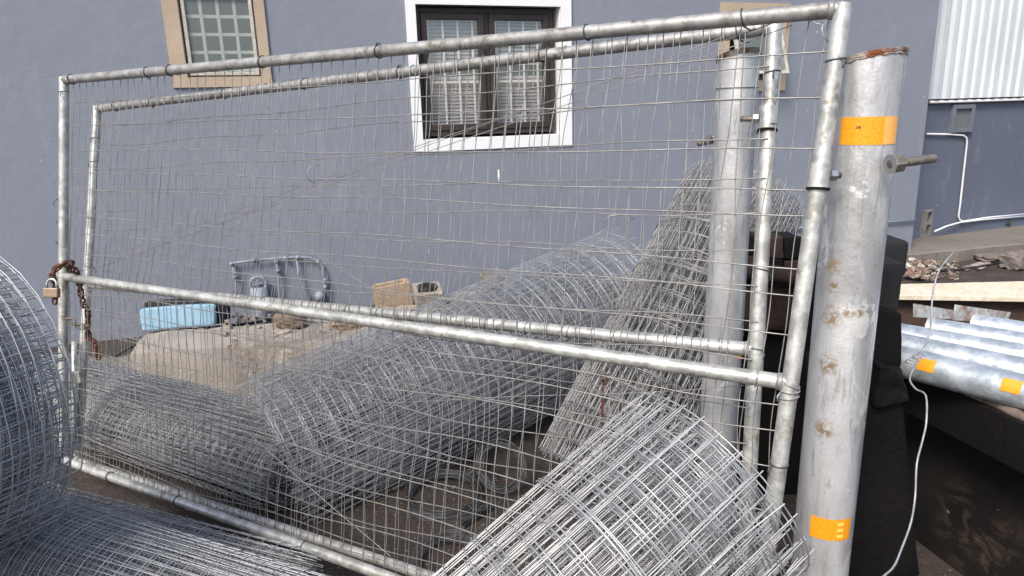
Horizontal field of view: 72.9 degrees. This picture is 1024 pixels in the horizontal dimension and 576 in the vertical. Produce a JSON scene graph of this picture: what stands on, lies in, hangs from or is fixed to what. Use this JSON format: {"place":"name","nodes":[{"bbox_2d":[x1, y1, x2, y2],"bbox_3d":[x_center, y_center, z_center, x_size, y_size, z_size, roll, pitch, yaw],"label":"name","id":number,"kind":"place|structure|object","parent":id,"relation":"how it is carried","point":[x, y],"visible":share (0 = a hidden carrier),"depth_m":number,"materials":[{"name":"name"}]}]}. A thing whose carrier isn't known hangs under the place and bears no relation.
{"place":"outdoors","nodes":[
{"label":"outdoors","id":0,"kind":"place"},
{"bbox_2d":[4,259,1023,575],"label":"ground","id":1,"kind":"structure","parent":0,"point":[930,563],"depth_m":3.25,"materials":[{"name":"grey concrete"}]},
{"bbox_2d":[90,356,131,379],"bbox_3d":[-2.821,0.625,4.856,0.633,0.252,0.250,1,15,11],"label":"kerb stone","id":2,"kind":"object","parent":1,"relation":"on","point":[119,362],"visible":0.16,"depth_m":4.85,"materials":[{"name":"concrete"}]},
{"bbox_2d":[0,479,329,575],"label":"wire roll","id":3,"kind":"object","parent":1,"relation":"on","point":[85,547],"visible":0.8,"depth_m":2.13,"materials":[{"name":"silver metal"}]},
{"bbox_2d":[0,256,84,556],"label":"wire roll","id":4,"kind":"object","parent":3,"relation":"on","point":[15,412],"visible":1,"depth_m":1.98,"materials":[{"name":"silver metal"}]},
{"bbox_2d":[11,353,349,516],"bbox_3d":[-1.926,0.712,3.760,2.292,0.412,0.606,6,16,28],"label":"wire roll","id":5,"kind":"object","parent":1,"relation":"on","point":[204,438],"visible":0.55,"depth_m":3.42,"materials":[{"name":"silver metal"}]},
{"bbox_2d":[105,317,272,358],"bbox_3d":[-2.399,0.385,5.224,1.430,0.247,0.178,-9,16,-27],"label":"black cable","id":6,"kind":"object","parent":1,"relation":"on","point":[233,325],"visible":0.35,"depth_m":5.22,"materials":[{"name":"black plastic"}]},
{"bbox_2d":[130,319,378,394],"bbox_3d":[-1.744,0.515,4.763,1.719,0.459,0.602,-2,14,0],"label":"concrete footing","id":7,"kind":"object","parent":1,"relation":"on","point":[198,342],"visible":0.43,"depth_m":4.53,"materials":[{"name":"beige concrete"}]},
{"bbox_2d":[140,298,229,330],"bbox_3d":[-2.354,0.180,5.021,0.587,0.213,0.249,-5,15,-12],"label":"blue bag","id":8,"kind":"object","parent":7,"relation":"on","point":[189,316],"visible":0.64,"depth_m":4.92,"materials":[{"name":"plastic"}]},
{"bbox_2d":[274,313,306,328],"bbox_3d":[-1.543,0.216,4.823,0.221,0.129,0.164,-2,14,0],"label":"stone","id":9,"kind":"object","parent":7,"relation":"on","point":[287,324],"visible":0.53,"depth_m":4.76,"materials":[{"name":"beige stone"}]},
{"bbox_2d":[328,321,364,330],"bbox_3d":[-1.127,0.240,4.819,0.303,0.116,0.198,-6,15,-18],"label":"stone","id":10,"kind":"object","parent":7,"relation":"on","point":[343,326],"visible":0.19,"depth_m":4.73,"materials":[{"name":"beige stone"}]},
{"bbox_2d":[233,304,534,401],"bbox_3d":[-0.772,0.422,4.984,2.169,0.479,1.218,-4,15,-10],"label":"rubble mound","id":11,"kind":"object","parent":1,"relation":"on","point":[243,346],"visible":0.12,"depth_m":4.41,"materials":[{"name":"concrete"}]},
{"bbox_2d":[220,311,526,352],"bbox_3d":[-0.977,0.313,4.811,2.261,0.180,1.088,-2,14,0],"label":"rubble","id":12,"kind":"object","parent":11,"relation":"on","point":[287,333],"visible":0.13,"depth_m":4.70,"materials":[{"name":"stone"}]},
{"bbox_2d":[372,278,413,306],"bbox_3d":[-0.959,0.054,5.566,0.315,0.234,0.174,-5,15,-14],"label":"concrete block","id":13,"kind":"object","parent":11,"relation":"on","point":[390,286],"depth_m":5.49,"materials":[{"name":"beige concrete"}]},
{"bbox_2d":[412,281,444,307],"bbox_3d":[-0.660,0.079,5.497,0.237,0.238,0.226,-6,15,-16],"label":"concrete block","id":14,"kind":"object","parent":11,"relation":"on","point":[438,293],"depth_m":5.41,"materials":[{"name":"grey concrete"}]},
{"bbox_2d":[417,282,437,291],"bbox_3d":[-0.663,-0.008,5.439,0.161,0.050,0.124,-7,15,-22],"label":"cable coil","id":15,"kind":"object","parent":14,"relation":"in","point":[427,289],"visible":0.88,"depth_m":5.43,"materials":[{"name":"black"}]},
{"bbox_2d":[453,290,485,310],"bbox_3d":[-0.342,0.103,5.548,0.288,0.149,0.179,-5,15,-12],"label":"rubble block","id":16,"kind":"object","parent":11,"relation":"on","point":[468,297],"depth_m":5.49,"materials":[{"name":"concrete"}]},
{"bbox_2d":[479,271,504,290],"bbox_3d":[-0.162,-0.059,5.716,0.195,0.162,0.174,-7,15,-21],"label":"rubble block","id":17,"kind":"object","parent":11,"relation":"on","point":[486,275],"depth_m":5.65,"materials":[{"name":"grey concrete"}]},
{"bbox_2d":[526,300,555,317],"bbox_3d":[0.204,0.155,5.422,0.296,0.143,0.211,-8,16,-23],"label":"stone","id":18,"kind":"object","parent":11,"relation":"on","point":[541,310],"visible":0.04,"depth_m":5.34,"materials":[{"name":"grey stone"}]},
{"bbox_2d":[49,396,789,575],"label":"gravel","id":19,"kind":"structure","parent":1,"relation":"on","point":[366,534],"depth_m":3.20,"materials":[{"name":"gravel"}]},
{"bbox_2d":[232,226,649,523],"bbox_3d":[-0.190,0.440,3.890,2.531,1.326,0.914,-11,17,-32],"label":"wire roll","id":20,"kind":"object","parent":1,"relation":"on","point":[505,389],"visible":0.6,"depth_m":3.56,"materials":[{"name":"silver metal"}]},
{"bbox_2d":[403,469,482,521],"bbox_3d":[-0.320,0.963,3.240,0.366,0.068,0.386,-2,14,0],"label":"wire coil","id":21,"kind":"object","parent":1,"relation":"on","point":[441,474],"visible":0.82,"depth_m":3.23,"materials":[{"name":"grey metal"}]},
{"bbox_2d":[411,529,481,574],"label":"wire coil","id":22,"kind":"object","parent":1,"relation":"on","point":[427,541],"visible":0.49,"depth_m":2.84,"materials":[{"name":"grey metal"}]},
{"bbox_2d":[440,437,484,479],"bbox_3d":[-0.250,0.859,3.489,0.232,0.149,0.219,-2,14,0],"label":"wire coil","id":23,"kind":"object","parent":1,"relation":"on","point":[473,445],"visible":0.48,"depth_m":3.52,"materials":[{"name":"grey metal"}]},
{"bbox_2d":[0,0,939,349],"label":"grey building","id":24,"kind":"structure","parent":1,"relation":"on","point":[46,46],"depth_m":6.07,"materials":[{"name":"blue paint"}]},
{"bbox_2d":[179,0,260,76],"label":"window","id":25,"kind":"structure","parent":24,"relation":"in","point":[213,30],"depth_m":5.71,"materials":[{"name":"white glass"}]},
{"bbox_2d":[229,255,327,324],"bbox_3d":[-2.017,0.042,6.066,0.790,0.651,0.157,-5,15,-15],"label":"wall pipe","id":26,"kind":"object","parent":24,"relation":"attached to","point":[317,295],"depth_m":6.01,"materials":[{"name":"grey"}]},
{"bbox_2d":[416,7,553,138],"bbox_3d":[-0.289,-2.017,6.531,1.887,1.698,0.462,-6,15,-17],"label":"window","id":27,"kind":"structure","parent":24,"relation":"in","point":[433,23],"depth_m":6.38,"materials":[{"name":"brown glass"}]},
{"bbox_2d":[729,32,789,79],"bbox_3d":[2.442,-2.452,7.108,0.800,0.840,0.508,-6,15,-17],"label":"window","id":28,"kind":"structure","parent":24,"relation":"in","point":[756,42],"depth_m":7.34,"materials":[{"name":"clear glass"}]},
{"bbox_2d":[783,219,916,230],"bbox_3d":[3.568,-0.692,7.831,2.570,0.088,0.024,-6,15,-17],"label":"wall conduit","id":29,"kind":"object","parent":24,"relation":"attached to","point":[888,222],"depth_m":8.14,"materials":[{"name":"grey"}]},
{"bbox_2d":[461,499,492,528],"bbox_3d":[-0.154,1.003,3.071,0.032,0.054,0.214,10,18,38],"label":"wire bundle","id":30,"kind":"object","parent":1,"relation":"on","point":[467,521],"visible":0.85,"depth_m":3.06,"materials":[{"name":"grey metal"}]},
{"bbox_2d":[474,438,526,493],"bbox_3d":[-0.057,0.848,3.285,0.243,0.214,0.181,-8,16,-23],"label":"wire coil","id":31,"kind":"object","parent":1,"relation":"on","point":[484,479],"visible":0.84,"depth_m":3.29,"materials":[{"name":"grey metal"}]},
{"bbox_2d":[599,371,606,496],"bbox_3d":[0.371,0.689,2.843,0.029,0.741,0.039,-2,14,0],"label":"rusty stake","id":32,"kind":"object","parent":1,"relation":"on","point":[602,378],"visible":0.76,"depth_m":2.77,"materials":[{"name":"metal"}]},
{"bbox_2d":[432,391,813,575],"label":"wire roll","id":33,"kind":"object","parent":1,"relation":"on","point":[674,533],"visible":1,"depth_m":1.33,"materials":[{"name":"silver metal"}]},
{"bbox_2d":[539,158,803,514],"bbox_3d":[0.759,0.205,3.186,1.501,1.554,0.646,-14,19,-40],"label":"wire roll","id":34,"kind":"object","parent":1,"relation":"on","point":[671,227],"visible":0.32,"depth_m":3.04,"materials":[{"name":"silver metal"}]},
{"bbox_2d":[694,47,761,575],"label":"gate post","id":35,"kind":"object","parent":1,"relation":"on","point":[724,229],"visible":0.59,"depth_m":2.14,"materials":[{"name":"metal"}]},
{"bbox_2d":[68,23,782,575],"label":"gate","id":36,"kind":"structure","parent":35,"relation":"attached to","point":[766,129],"depth_m":2.44,"materials":[{"name":"metal"}]},
{"bbox_2d":[790,46,937,575],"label":"gate post","id":37,"kind":"object","parent":1,"relation":"on","point":[867,162],"visible":0.95,"depth_m":1.79,"materials":[{"name":"grey metal"}]},
{"bbox_2d":[51,0,852,575],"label":"gate","id":38,"kind":"structure","parent":37,"relation":"attached to","point":[821,174],"depth_m":2.22,"materials":[{"name":"metal"}]},
{"bbox_2d":[49,259,100,360],"bbox_3d":[-2.019,0.109,3.218,0.128,0.491,0.152,6,16,26],"label":"rusty chain","id":39,"kind":"object","parent":38,"relation":"hanging from","point":[60,266],"visible":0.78,"depth_m":3.26,"materials":[{"name":"metal"}]},
{"bbox_2d":[43,278,60,297],"bbox_3d":[-2.072,0.002,3.116,0.069,0.089,0.037,-2,14,0],"label":"padlock","id":40,"kind":"object","parent":39,"relation":"hanging from","point":[55,292],"visible":1,"depth_m":3.11,"materials":[{"name":"gold metal"}]},
{"bbox_2d":[61,316,89,329],"bbox_3d":[-2.015,0.162,3.200,0.124,0.066,0.036,0,14,6],"label":"gate latch","id":41,"kind":"object","parent":38,"relation":"hanging from","point":[75,324],"visible":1,"depth_m":3.20,"materials":[{"name":"metal"}]},
{"bbox_2d":[733,231,1023,575],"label":"steel trailer","id":42,"kind":"object","parent":1,"relation":"on","point":[968,518],"visible":0.52,"depth_m":2.50,"materials":[{"name":"black metal"}]},
{"bbox_2d":[883,252,953,575],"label":"loose wire","id":43,"kind":"object","parent":42,"relation":"hanging from","point":[915,493],"visible":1,"depth_m":2.01,"materials":[{"name":"metal"}]},
{"bbox_2d":[899,346,1023,409],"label":"galvanized pole","id":44,"kind":"object","parent":42,"relation":"on","point":[994,384],"visible":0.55,"depth_m":2.31,"materials":[{"name":"silver metal"}]},
{"bbox_2d":[900,333,1023,373],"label":"galvanized pole","id":45,"kind":"object","parent":42,"relation":"on","point":[1010,362],"visible":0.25,"depth_m":2.46,"materials":[{"name":"silver metal"}]},
{"bbox_2d":[900,323,1023,356],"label":"galvanized pole","id":46,"kind":"object","parent":42,"relation":"on","point":[1003,346],"visible":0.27,"depth_m":2.67,"materials":[{"name":"silver metal"}]},
{"bbox_2d":[913,304,1023,343],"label":"galvanized pole","id":47,"kind":"object","parent":42,"relation":"on","point":[923,311],"visible":0.51,"depth_m":3.00,"materials":[{"name":"silver metal"}]},
{"bbox_2d":[953,305,1023,331],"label":"galvanized pole","id":48,"kind":"object","parent":42,"relation":"on","point":[988,317],"visible":0.55,"depth_m":3.24,"materials":[{"name":"silver metal"}]},
{"bbox_2d":[904,257,959,280],"bbox_3d":[4.780,-0.256,7.915,0.573,0.116,1.566,7,17,31],"label":"rubble","id":49,"kind":"object","parent":1,"relation":"on","point":[910,273],"visible":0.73,"depth_m":7.66,"materials":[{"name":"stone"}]},
{"bbox_2d":[902,262,1000,277],"bbox_3d":[4.804,-0.205,7.702,1.323,0.101,0.208,-5,15,-14],"label":"hose","id":50,"kind":"object","parent":1,"relation":"on","point":[979,266],"visible":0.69,"depth_m":7.75,"materials":[{"name":"black"}]},
{"bbox_2d":[897,300,1023,326],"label":"plinth","id":51,"kind":"structure","parent":1,"relation":"on","point":[905,309],"depth_m":4.77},
{"bbox_2d":[899,281,1023,301],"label":"wooden plank","id":52,"kind":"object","parent":51,"relation":"on","point":[1012,291],"depth_m":4.76,"materials":[{"name":"beige wood"}]},
{"bbox_2d":[962,265,977,270],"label":"rock","id":53,"kind":"object","parent":1,"relation":"on","point":[974,269],"visible":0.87,"depth_m":7.80,"materials":[{"name":"grey stone"}]},
{"bbox_2d":[974,253,999,261],"bbox_3d":[5.716,-0.362,8.262,0.346,0.093,0.245,-5,15,-13],"label":"rock","id":54,"kind":"object","parent":1,"relation":"on","point":[988,257],"visible":0.75,"depth_m":8.21,"materials":[{"name":"grey stone"}]},
{"bbox_2d":[998,249,1023,270],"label":"rock","id":55,"kind":"object","parent":1,"relation":"on","point":[1012,260],"visible":1,"depth_m":7.76,"materials":[{"name":"grey stone"}]},
{"bbox_2d":[906,225,1023,264],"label":"terrace","id":56,"kind":"structure","parent":0,"point":[964,246],"depth_m":8.52,"materials":[{"name":"concrete"}]},
{"bbox_2d":[919,209,933,237],"bbox_3d":[5.362,-0.848,9.047,0.170,0.360,0.160,-10,16,-29],"label":"hollow block","id":57,"kind":"object","parent":56,"relation":"on","point":[924,224],"depth_m":8.98,"materials":[{"name":"grey concrete"}]},
{"bbox_2d":[912,0,1023,237],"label":"building","id":58,"kind":"structure","parent":56,"relation":"on","point":[976,94],"depth_m":8.86,"materials":[{"name":"paint"}]},
{"bbox_2d":[948,104,975,132],"bbox_3d":[5.707,-2.151,8.800,0.381,0.341,0.060,-7,15,-19],"label":"window","id":59,"kind":"structure","parent":58,"relation":"in","point":[972,107],"depth_m":8.77,"materials":[{"name":"grey metal"}]},
{"bbox_2d":[926,133,1023,220],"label":"white conduit","id":60,"kind":"object","parent":58,"relation":"attached to","point":[962,182],"visible":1,"depth_m":9.04,"materials":[{"name":"white plastic"}]},
{"bbox_2d":[934,215,1023,231],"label":"white hose","id":61,"kind":"object","parent":58,"relation":"attached to","point":[977,220],"visible":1,"depth_m":9.28,"materials":[{"name":"white plastic"}]},
{"bbox_2d":[966,262,990,269],"bbox_3d":[5.336,-0.255,7.920,0.359,0.069,0.122,-10,16,-28],"label":"rock","id":62,"kind":"object","parent":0,"point":[978,264],"visible":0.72,"depth_m":7.88,"materials":[{"name":"stone"}]}
]}

